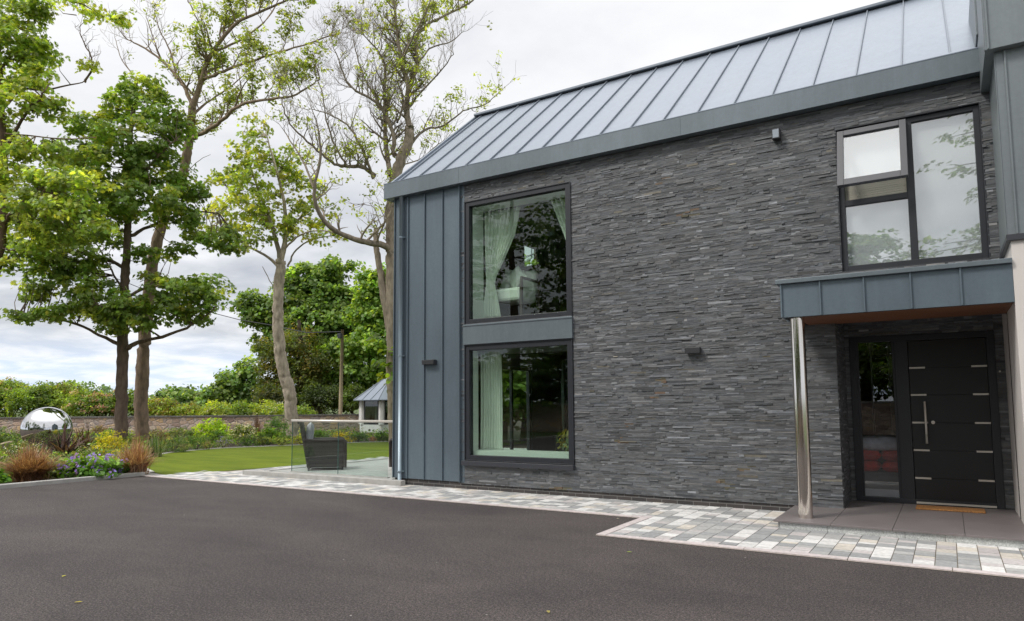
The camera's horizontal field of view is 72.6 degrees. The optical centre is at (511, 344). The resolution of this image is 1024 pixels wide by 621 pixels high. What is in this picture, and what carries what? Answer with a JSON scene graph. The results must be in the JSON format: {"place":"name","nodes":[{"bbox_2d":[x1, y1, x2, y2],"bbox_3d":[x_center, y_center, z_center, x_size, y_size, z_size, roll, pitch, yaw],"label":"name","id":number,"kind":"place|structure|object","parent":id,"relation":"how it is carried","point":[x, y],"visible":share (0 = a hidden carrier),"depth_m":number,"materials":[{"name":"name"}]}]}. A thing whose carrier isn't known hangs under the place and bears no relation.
{"place":"outdoors","nodes":[
{"label":"outdoors","id":0,"kind":"place"},
{"bbox_2d":[0,407,521,418],"bbox_3d":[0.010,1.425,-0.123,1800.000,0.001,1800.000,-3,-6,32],"label":"ground","id":1,"kind":"structure","parent":0,"point":[354,411],"depth_m":156.75,"materials":[{"name":"green plant"}]},
{"bbox_2d":[47,380,105,394],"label":"oak tree","id":2,"kind":"object","parent":1,"relation":"on","point":[85,384],"visible":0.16,"depth_m":95.06,"materials":[{"name":"green plant"}]},
{"bbox_2d":[97,384,112,415],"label":"oak tree","id":3,"kind":"object","parent":1,"relation":"on","point":[108,389],"visible":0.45,"depth_m":109.92,"materials":[{"name":"green plant"}]},
{"bbox_2d":[149,384,205,406],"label":"oak tree","id":4,"kind":"object","parent":1,"relation":"on","point":[182,395],"visible":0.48,"depth_m":69.24,"materials":[{"name":"green plant"}]},
{"bbox_2d":[384,0,1023,548],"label":"detached house","id":5,"kind":"structure","parent":1,"relation":"on","point":[766,240],"depth_m":9.46,"materials":[{"name":"stone"}]},
{"bbox_2d":[480,351,502,449],"bbox_3d":[-0.351,0.967,11.942,0.444,1.690,0.061,-3,-6,32],"label":"curtain","id":6,"kind":"object","parent":5,"relation":"hanging from","point":[491,438],"visible":0.96,"depth_m":11.93,"materials":[{"name":"fabric"}]},
{"bbox_2d":[484,206,520,317],"bbox_3d":[-0.173,-1.391,12.024,0.784,1.902,0.095,-3,-6,32],"label":"curtain","id":7,"kind":"object","parent":5,"relation":"hanging from","point":[500,228],"visible":0.92,"depth_m":12.08,"materials":[{"name":"fabric"}]},
{"bbox_2d":[502,366,530,449],"bbox_3d":[-0.012,1.507,15.733,0.080,2.000,1.600,-3,-6,32],"label":"garden window","id":8,"kind":"structure","parent":5,"relation":"in","point":[528,370],"depth_m":16.27,"materials":[{"name":"black glass"}]},
{"bbox_2d":[495,270,540,315],"bbox_3d":[0.068,-0.867,12.299,0.660,0.920,0.690,-3,-6,32],"label":"armchair","id":9,"kind":"object","parent":5,"relation":"on","point":[527,290],"visible":0.62,"depth_m":12.17,"materials":[{"name":"fabric"}]},
{"bbox_2d":[499,268,524,288],"bbox_3d":[-0.002,-1.155,12.443,0.461,0.457,0.190,-3,-6,32],"label":"cushion","id":10,"kind":"object","parent":9,"relation":"on","point":[504,284],"visible":0.46,"depth_m":12.44,"materials":[{"name":"fabric"}]},
{"bbox_2d":[505,265,526,287],"bbox_3d":[0.067,-1.171,12.271,0.507,0.486,0.193,-3,-6,32],"label":"cushion","id":11,"kind":"object","parent":9,"relation":"on","point":[512,279],"visible":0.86,"depth_m":12.21,"materials":[{"name":"fabric"}]},
{"bbox_2d":[464,181,571,324],"bbox_3d":[0.080,-1.435,11.375,2.039,2.123,0.126,-3,-6,32],"label":"window","id":12,"kind":"structure","parent":5,"relation":"in","point":[565,186],"depth_m":11.42,"materials":[{"name":"black metal"}]},
{"bbox_2d":[464,338,573,464],"bbox_3d":[0.098,0.918,11.172,2.039,1.918,0.126,-3,-6,32],"label":"window","id":13,"kind":"structure","parent":5,"relation":"in","point":[468,406],"depth_m":11.20,"materials":[{"name":"black metal"}]},
{"bbox_2d":[509,262,566,315],"bbox_3d":[0.584,-0.886,14.166,1.210,1.390,0.510,-3,-6,32],"label":"table","id":14,"kind":"object","parent":5,"relation":"in","point":[552,278],"visible":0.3,"depth_m":13.82,"materials":[{"name":"brown wood"}]},
{"bbox_2d":[529,230,561,263],"bbox_3d":[0.843,-1.337,16.996,0.159,2.632,1.554,-3,-6,32],"label":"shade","id":15,"kind":"object","parent":5,"relation":"hanging from","point":[547,250],"visible":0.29,"depth_m":17.03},
{"bbox_2d":[551,197,565,239],"bbox_3d":[0.897,-1.460,11.324,0.583,1.901,0.093,-3,-6,32],"label":"curtain","id":16,"kind":"object","parent":5,"relation":"hanging from","point":[558,205],"visible":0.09,"depth_m":11.43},
{"bbox_2d":[553,435,565,464],"bbox_3d":[1.359,1.986,12.618,1.140,0.670,0.490,-3,-6,32],"label":"sideboard","id":17,"kind":"object","parent":5,"relation":"in","point":[556,444],"visible":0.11,"depth_m":12.68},
{"bbox_2d":[555,429,568,451],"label":"potted plant","id":18,"kind":"object","parent":5,"relation":"on","point":[563,444],"visible":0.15,"depth_m":11.53,"materials":[{"name":"green plant"}]},
{"bbox_2d":[561,360,567,433],"bbox_3d":[1.337,1.446,15.718,0.476,2.200,0.108,2,-5,-26],"label":"curtain","id":19,"kind":"object","parent":5,"relation":"hanging from","point":[564,390],"visible":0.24,"depth_m":15.66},
{"bbox_2d":[867,343,877,460],"bbox_3d":[5.524,1.073,10.646,0.140,2.210,0.136,-3,-6,32],"label":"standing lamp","id":20,"kind":"object","parent":5,"relation":"in","point":[870,349],"visible":0.43,"depth_m":10.68,"materials":[{"name":"black paint"}]},
{"bbox_2d":[865,469,915,497],"bbox_3d":[5.080,1.907,9.508,0.940,0.360,0.520,-3,-6,32],"label":"storage bench","id":21,"kind":"object","parent":5,"relation":"on","point":[880,479],"visible":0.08,"depth_m":9.32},
{"bbox_2d":[864,460,881,470],"bbox_3d":[4.894,1.663,9.573,0.330,0.150,0.340,-3,-6,32],"label":"cushion","id":22,"kind":"object","parent":21,"relation":"on","point":[872,465],"visible":0.59,"depth_m":9.44,"materials":[{"name":"red fabric"}]},
{"bbox_2d":[863,450,881,459],"bbox_3d":[4.893,1.513,9.586,0.330,0.150,0.340,-3,-5,26],"label":"cushion","id":23,"kind":"object","parent":22,"relation":"on","point":[872,455],"visible":0.59,"depth_m":9.44,"materials":[{"name":"red fabric"}]},
{"bbox_2d":[881,461,897,471],"bbox_3d":[5.165,1.646,9.405,0.330,0.150,0.340,-3,-6,29],"label":"cushion","id":24,"kind":"object","parent":21,"relation":"on","point":[889,466],"visible":0.47,"depth_m":9.31,"materials":[{"name":"red fabric"}]},
{"bbox_2d":[880,450,897,460],"bbox_3d":[5.164,1.497,9.417,0.330,0.150,0.340,-3,-5,23],"label":"cushion","id":25,"kind":"object","parent":24,"relation":"on","point":[889,455],"visible":0.53,"depth_m":9.32,"materials":[{"name":"red fabric"}]},
{"bbox_2d":[863,435,896,450],"bbox_3d":[5.055,1.346,9.522,0.800,0.200,0.460,-3,-5,24],"label":"cushion wrap","id":26,"kind":"object","parent":25,"relation":"on","point":[879,442],"visible":0.5,"depth_m":9.38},
{"bbox_2d":[834,102,990,272],"bbox_3d":[4.749,-1.868,8.364,1.555,1.850,0.393,-3,-6,32],"label":"window","id":27,"kind":"structure","parent":5,"relation":"in","point":[874,162],"depth_m":8.45,"materials":[{"name":"black glass"}]},
{"bbox_2d":[916,505,985,513],"bbox_3d":[5.270,1.980,8.389,0.705,0.017,0.320,-3,-6,32],"label":"doormat","id":28,"kind":"object","parent":5,"relation":"on","point":[952,509],"visible":1,"depth_m":8.36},
{"bbox_2d":[907,338,996,507],"bbox_3d":[5.497,0.968,8.738,0.845,2.069,0.139,-3,-6,32],"label":"front door","id":29,"kind":"structure","parent":5,"relation":"in","point":[951,416],"depth_m":8.74,"materials":[{"name":"metal"}]},
{"bbox_2d":[1,420,526,483],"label":"bed soil","id":30,"kind":"structure","parent":0,"point":[516,434],"depth_m":26.65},
{"bbox_2d":[0,468,11,483],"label":"garden shrub","id":31,"kind":"object","parent":30,"relation":"on","point":[4,478],"visible":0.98,"depth_m":12.65,"materials":[{"name":"green plant"}]},
{"bbox_2d":[0,426,21,443],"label":"garden shrub","id":32,"kind":"object","parent":30,"relation":"on","point":[5,434],"visible":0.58,"depth_m":24.31,"materials":[{"name":"green plant"}]},
{"bbox_2d":[0,375,33,416],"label":"hedge bush","id":33,"kind":"object","parent":30,"relation":"on","point":[10,385],"visible":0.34,"depth_m":41.72,"materials":[{"name":"green plant"}]},
{"bbox_2d":[0,441,42,461],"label":"daisy bush","id":34,"kind":"object","parent":30,"relation":"on","point":[12,450],"visible":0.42,"depth_m":18.12,"materials":[{"name":"green plant"}]},
{"bbox_2d":[1,380,59,416],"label":"hedge bush","id":35,"kind":"object","parent":30,"relation":"on","point":[25,397],"visible":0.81,"depth_m":40.36,"materials":[{"name":"green plant"}]},
{"bbox_2d":[0,438,73,481],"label":"ornamental grass","id":36,"kind":"object","parent":30,"relation":"on","point":[29,465],"depth_m":13.26,"materials":[{"name":"plant"}]},
{"bbox_2d":[20,407,72,453],"bbox_3d":[-13.343,2.520,19.992,1.270,1.448,1.270,-3,-6,32],"label":"mirror sphere","id":37,"kind":"object","parent":30,"relation":"on","point":[38,425],"visible":0.66,"depth_m":19.56,"materials":[{"name":"metal"}]},
{"bbox_2d":[27,380,86,415],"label":"hedge bush","id":38,"kind":"object","parent":30,"relation":"on","point":[63,389],"visible":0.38,"depth_m":41.53,"materials":[{"name":"green plant"}]},
{"bbox_2d":[32,424,99,456],"bbox_3d":[-11.624,2.490,18.111,1.652,1.099,1.639,2,-5,-25],"label":"flax plant","id":39,"kind":"object","parent":30,"relation":"on","point":[64,446],"visible":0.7,"depth_m":18.04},
{"bbox_2d":[0,0,136,276],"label":"sycamore tree","id":40,"kind":"object","parent":30,"relation":"on","point":[32,57],"visible":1,"depth_m":22.35,"materials":[{"name":"green plant"}]},
{"bbox_2d":[0,472,144,488],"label":"drive edging","id":41,"kind":"object","parent":30,"relation":"on","point":[49,482],"visible":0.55,"depth_m":13.01,"materials":[{"name":"concrete"}]},
{"bbox_2d":[58,388,110,416],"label":"hedge bush","id":42,"kind":"object","parent":30,"relation":"on","point":[72,404],"visible":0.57,"depth_m":40.34,"materials":[{"name":"green plant"}]},
{"bbox_2d":[73,421,99,448],"bbox_3d":[-14.050,2.950,23.075,1.410,1.071,1.384,3,-6,-35],"label":"flax plant","id":43,"kind":"object","parent":30,"relation":"on","point":[89,438],"visible":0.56,"depth_m":23.04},
{"bbox_2d":[55,452,130,478],"bbox_3d":[-8.331,2.447,13.953,1.368,0.565,1.298,2,-6,-27],"label":"geranium plant","id":44,"kind":"object","parent":30,"relation":"on","point":[82,466],"visible":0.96,"depth_m":13.70,"materials":[{"name":"green plant"}]},
{"bbox_2d":[80,389,115,415],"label":"hedge bush","id":45,"kind":"object","parent":30,"relation":"on","point":[108,399],"visible":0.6,"depth_m":40.46,"materials":[{"name":"green plant"}]},
{"bbox_2d":[89,425,110,435],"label":"garden shrub","id":46,"kind":"object","parent":30,"relation":"on","point":[100,429],"visible":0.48,"depth_m":30.95,"materials":[{"name":"green plant"}]},
{"bbox_2d":[87,430,129,454],"bbox_3d":[-10.986,2.747,19.072,1.169,0.859,1.098,-3,-6,32],"label":"spurge plant","id":47,"kind":"object","parent":30,"relation":"on","point":[115,442],"visible":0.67,"depth_m":18.98,"materials":[{"name":"yellow plant"}]},
{"bbox_2d":[0,70,256,445],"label":"sycamore tree","id":48,"kind":"object","parent":30,"relation":"on","point":[116,315],"visible":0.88,"depth_m":24.37,"materials":[{"name":"green plant"}]},
{"bbox_2d":[111,387,152,415],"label":"hedge bush","id":49,"kind":"object","parent":30,"relation":"on","point":[131,401],"visible":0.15,"depth_m":40.84,"materials":[{"name":"green plant"}]},
{"bbox_2d":[111,430,166,473],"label":"ornamental grass","id":50,"kind":"object","parent":30,"relation":"on","point":[137,459],"depth_m":14.35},
{"bbox_2d":[140,433,167,456],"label":"iris plant","id":51,"kind":"object","parent":30,"relation":"on","point":[157,448],"visible":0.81,"depth_m":19.56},
{"bbox_2d":[140,429,171,445],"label":"twiggy bush","id":52,"kind":"object","parent":30,"relation":"on","point":[160,436],"visible":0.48,"depth_m":25.05,"materials":[{"name":"green plant"}]},
{"bbox_2d":[148,396,179,415],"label":"hedge bush","id":53,"kind":"object","parent":30,"relation":"on","point":[157,407],"visible":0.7,"depth_m":40.48,"materials":[{"name":"green plant"}]},
{"bbox_2d":[159,437,190,452],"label":"garden shrub","id":54,"kind":"object","parent":30,"relation":"on","point":[174,447],"visible":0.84,"depth_m":21.39,"materials":[{"name":"green plant"}]},
{"bbox_2d":[0,414,359,434],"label":"garden wall","id":55,"kind":"structure","parent":30,"relation":"on","point":[154,422],"depth_m":37.96,"materials":[{"name":"stone"}]},
{"bbox_2d":[166,426,196,441],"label":"garden shrub","id":56,"kind":"object","parent":30,"relation":"on","point":[180,431],"visible":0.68,"depth_m":28.55,"materials":[{"name":"green plant"}]},
{"bbox_2d":[162,400,210,415],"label":"hedge bush","id":57,"kind":"object","parent":30,"relation":"on","point":[184,409],"visible":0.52,"depth_m":40.48,"materials":[{"name":"green plant"}]},
{"bbox_2d":[0,426,388,478],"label":"ground cover","id":58,"kind":"object","parent":30,"relation":"on","point":[84,454],"visible":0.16,"depth_m":22.37,"materials":[{"name":"green plant"}]},
{"bbox_2d":[179,431,216,449],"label":"garden shrub","id":59,"kind":"object","parent":30,"relation":"on","point":[197,438],"visible":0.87,"depth_m":22.63,"materials":[{"name":"green plant"}]},
{"bbox_2d":[189,417,231,439],"bbox_3d":[-12.691,3.579,29.510,1.793,1.019,1.680,-3,-6,32],"label":"golden shrub","id":60,"kind":"object","parent":30,"relation":"on","point":[219,425],"visible":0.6,"depth_m":29.33,"materials":[{"name":"green plant"}]},
{"bbox_2d":[194,400,230,414],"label":"hedge bush","id":61,"kind":"object","parent":30,"relation":"on","point":[215,408],"visible":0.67,"depth_m":40.51,"materials":[{"name":"green plant"}]},
{"bbox_2d":[201,429,236,443],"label":"garden shrub","id":62,"kind":"object","parent":30,"relation":"on","point":[215,436],"visible":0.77,"depth_m":25.93,"materials":[{"name":"green plant"}]},
{"bbox_2d":[214,436,235,447],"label":"lavender plant","id":63,"kind":"object","parent":30,"relation":"on","point":[221,442],"visible":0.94,"depth_m":23.57,"materials":[{"name":"green plant"}]},
{"bbox_2d":[193,354,271,406],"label":"oak tree","id":64,"kind":"object","parent":30,"relation":"on","point":[238,383],"visible":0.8,"depth_m":59.19,"materials":[{"name":"green plant"}]},
{"bbox_2d":[100,0,373,440],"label":"ash tree","id":65,"kind":"object","parent":30,"relation":"on","point":[142,370],"visible":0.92,"depth_m":26.75,"materials":[{"name":"green plant"}]},
{"bbox_2d":[222,397,257,414],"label":"hedge bush","id":66,"kind":"object","parent":30,"relation":"on","point":[239,407],"visible":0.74,"depth_m":40.43,"materials":[{"name":"green plant"}]},
{"bbox_2d":[227,422,258,441],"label":"rose bush","id":67,"kind":"object","parent":30,"relation":"on","point":[238,433],"visible":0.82,"depth_m":27.81,"materials":[{"name":"green plant"}]},
{"bbox_2d":[237,435,258,446],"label":"garden shrub","id":68,"kind":"object","parent":30,"relation":"on","point":[248,439],"visible":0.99,"depth_m":24.39,"materials":[{"name":"green plant"}]},
{"bbox_2d":[252,415,263,433],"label":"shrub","id":69,"kind":"object","parent":30,"relation":"on","point":[256,424],"visible":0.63,"depth_m":34.37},
{"bbox_2d":[252,431,271,445],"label":"garden shrub","id":70,"kind":"object","parent":30,"relation":"on","point":[267,440],"visible":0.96,"depth_m":24.65,"materials":[{"name":"green plant"}]},
{"bbox_2d":[245,399,284,414],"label":"hedge bush","id":71,"kind":"object","parent":30,"relation":"on","point":[276,409],"visible":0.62,"depth_m":40.52,"materials":[{"name":"green plant"}]},
{"bbox_2d":[147,441,387,472],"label":"lawn kerb","id":72,"kind":"structure","parent":30,"relation":"on","point":[249,446],"depth_m":23.63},
{"bbox_2d":[254,425,281,442],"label":"garden shrub","id":73,"kind":"object","parent":30,"relation":"on","point":[269,433],"visible":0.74,"depth_m":26.39,"materials":[{"name":"green plant"}]},
{"bbox_2d":[197,112,348,438],"bbox_3d":[-10.332,-2.874,29.605,6.758,14.515,2.903,-1,-5,2],"label":"sycamore tree","id":74,"kind":"object","parent":30,"relation":"on","point":[265,214],"visible":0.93,"depth_m":29.85,"materials":[{"name":"green plant"}]},
{"bbox_2d":[252,383,301,406],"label":"hedge bush","id":75,"kind":"object","parent":30,"relation":"on","point":[264,392],"visible":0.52,"depth_m":45.24,"materials":[{"name":"green plant"}]},
{"bbox_2d":[264,416,293,437],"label":"garden shrub","id":76,"kind":"object","parent":30,"relation":"on","point":[275,424],"visible":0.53,"depth_m":28.09,"materials":[{"name":"green plant"}]},
{"bbox_2d":[272,436,291,445],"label":"garden shrub","id":77,"kind":"object","parent":30,"relation":"on","point":[280,442],"visible":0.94,"depth_m":24.59,"materials":[{"name":"green plant"}]},
{"bbox_2d":[228,253,366,415],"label":"sycamore tree","id":78,"kind":"object","parent":30,"relation":"on","point":[319,295],"visible":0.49,"depth_m":52.00,"materials":[{"name":"green plant"}]},
{"bbox_2d":[250,320,344,413],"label":"copper tree","id":79,"kind":"object","parent":30,"relation":"on","point":[300,365],"visible":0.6,"depth_m":46.98,"materials":[{"name":"green plant"}]},
{"bbox_2d":[283,404,318,414],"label":"hedge bush","id":80,"kind":"object","parent":30,"relation":"on","point":[303,410],"visible":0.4,"depth_m":40.87,"materials":[{"name":"green plant"}]},
{"bbox_2d":[296,379,345,414],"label":"hedge bush","id":81,"kind":"object","parent":30,"relation":"on","point":[318,393],"visible":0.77,"depth_m":45.29,"materials":[{"name":"green plant"}]},
{"bbox_2d":[313,429,328,437],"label":"garden shrub","id":82,"kind":"object","parent":30,"relation":"on","point":[317,433],"visible":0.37,"depth_m":26.92,"materials":[{"name":"green plant"}]},
{"bbox_2d":[337,329,343,413],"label":"utility pole","id":83,"kind":"object","parent":30,"relation":"on","point":[340,335],"visible":0.92,"depth_m":42.39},
{"bbox_2d":[111,276,340,332],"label":"overhead cable","id":84,"kind":"object","parent":83,"relation":"attached to","point":[257,322],"visible":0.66,"depth_m":47.11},
{"bbox_2d":[332,431,357,441],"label":"golden shrub","id":85,"kind":"object","parent":30,"relation":"on","point":[342,434],"visible":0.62,"depth_m":26.85,"materials":[{"name":"yellow plant"}]},
{"bbox_2d":[327,383,367,414],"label":"hedge bush","id":86,"kind":"object","parent":30,"relation":"on","point":[351,395],"visible":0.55,"depth_m":45.40,"materials":[{"name":"green plant"}]},
{"bbox_2d":[313,262,386,412],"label":"sycamore tree","id":87,"kind":"object","parent":30,"relation":"on","point":[367,320],"visible":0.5,"depth_m":47.67,"materials":[{"name":"green plant"}]},
{"bbox_2d":[349,431,369,441],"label":"garden shrub","id":88,"kind":"object","parent":30,"relation":"on","point":[359,436],"visible":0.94,"depth_m":27.02,"materials":[{"name":"green plant"}]},
{"bbox_2d":[353,378,388,432],"bbox_3d":[-6.493,3.111,37.612,4.038,3.158,4.039,-3,-6,32],"label":"garden room","id":89,"kind":"object","parent":30,"relation":"on","point":[373,404],"visible":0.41,"depth_m":36.17,"materials":[{"name":"white paint"}]},
{"bbox_2d":[364,400,377,423],"bbox_3d":[-7.312,3.511,36.177,0.997,1.272,0.041,-3,-6,32],"label":"window","id":90,"kind":"structure","parent":89,"relation":"in","point":[370,407],"depth_m":36.19,"materials":[{"name":"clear glass"}]},
{"bbox_2d":[384,400,387,423],"bbox_3d":[-6.083,3.487,35.999,0.687,1.272,0.723,-3,-6,32],"label":"window","id":91,"kind":"structure","parent":89,"relation":"in","point":[385,404],"depth_m":35.91,"materials":[{"name":"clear glass"}]},
{"bbox_2d":[374,431,388,441],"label":"garden shrub","id":92,"kind":"object","parent":30,"relation":"on","point":[379,437],"visible":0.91,"depth_m":27.25,"materials":[{"name":"green plant"}]},
{"bbox_2d":[502,370,526,441],"bbox_3d":[-0.324,0.626,26.113,7.528,6.282,7.514,-1,-5,11],"label":"garden bush","id":93,"kind":"object","parent":30,"relation":"on","point":[506,402],"visible":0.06,"depth_m":24.74,"materials":[{"name":"green plant"}]},
{"bbox_2d":[503,370,525,421],"bbox_3d":[1.585,0.769,26.740,7.678,6.079,6.668,-3,-6,32],"label":"garden bush","id":94,"kind":"object","parent":30,"relation":"on","point":[521,400],"visible":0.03,"depth_m":25.30,"materials":[{"name":"green plant"}]},
{"bbox_2d":[525,250,538,264],"bbox_3d":[0.930,-2.411,33.078,10.056,13.489,9.317,0,-5,-4],"label":"sycamore tree","id":95,"kind":"object","parent":30,"relation":"on","point":[535,261],"visible":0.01,"depth_m":33.62,"materials":[{"name":"green plant"}]},
{"bbox_2d":[147,439,526,474],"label":"lawn","id":96,"kind":"structure","parent":0,"point":[225,459],"depth_m":19.04,"materials":[{"name":"plant"}]},
{"bbox_2d":[259,0,526,442],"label":"ash tree","id":97,"kind":"object","parent":96,"relation":"on","point":[414,44],"visible":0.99,"depth_m":25.79,"materials":[{"name":"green plant"}]},
{"bbox_2d":[502,370,526,440],"bbox_3d":[0.545,1.317,27.413,7.420,5.120,7.680,-3,-6,32],"label":"garden bush","id":98,"kind":"object","parent":96,"relation":"on","point":[523,434],"visible":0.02,"depth_m":25.38,"materials":[{"name":"green plant"}]},
{"bbox_2d":[364,329,392,384],"bbox_3d":[-2.131,1.113,27.823,7.895,5.636,6.477,4,-7,-41],"label":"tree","id":99,"kind":"object","parent":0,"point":[377,364],"visible":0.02,"depth_m":26.46,"materials":[{"name":"green plant"}]},
{"bbox_2d":[0,0,883,409],"label":"sky","id":100,"kind":"structure","parent":0,"point":[558,44],"materials":[{"name":"white"}]},
{"bbox_2d":[0,476,1023,620],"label":"driveway","id":101,"kind":"structure","parent":0,"point":[140,548],"depth_m":5.95,"materials":[{"name":"asphalt"}]},
{"bbox_2d":[143,457,1023,578],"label":"paving","id":102,"kind":"structure","parent":0,"point":[754,530],"depth_m":7.76,"materials":[{"name":"stone"}]},
{"bbox_2d":[242,458,404,485],"bbox_3d":[-1.481,2.814,16.742,4.250,0.130,8.470,-3,-6,32],"label":"patio edging","id":103,"kind":"object","parent":102,"relation":"on","point":[272,473],"visible":0.45,"depth_m":13.14,"materials":[{"name":"stone"}]},
{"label":"patio","id":104,"kind":"structure","parent":0,"visible":0},
{"bbox_2d":[274,448,526,478],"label":"patio slabs","id":105,"kind":"structure","parent":104,"relation":"on","point":[381,468],"depth_m":14.22,"materials":[{"name":"stone"}]},
{"bbox_2d":[297,422,346,470],"bbox_3d":[-3.935,2.069,14.457,0.997,1.018,0.760,1,-5,-14],"label":"wicker armchair","id":106,"kind":"object","parent":105,"relation":"on","point":[321,452],"visible":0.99,"depth_m":14.14,"materials":[{"name":"wicker"}]},
{"bbox_2d":[305,422,313,438],"bbox_3d":[-4.179,1.835,14.417,0.175,0.458,0.460,1,-5,-17],"label":"cushion","id":107,"kind":"object","parent":106,"relation":"on","point":[310,431],"visible":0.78,"depth_m":14.24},
{"bbox_2d":[290,420,392,477],"bbox_3d":[-3.257,1.963,13.198,2.700,1.063,0.070,-3,-6,32],"label":"glass balustrade","id":108,"kind":"object","parent":105,"relation":"on","point":[371,421],"visible":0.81,"depth_m":13.21,"materials":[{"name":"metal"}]},
{"bbox_2d":[389,438,391,466],"bbox_3d":[-1.922,2.029,14.168,0.757,1.020,0.999,4,-7,-44],"label":"wicker armchair","id":109,"kind":"object","parent":105,"relation":"on","point":[390,453],"visible":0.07,"depth_m":14.22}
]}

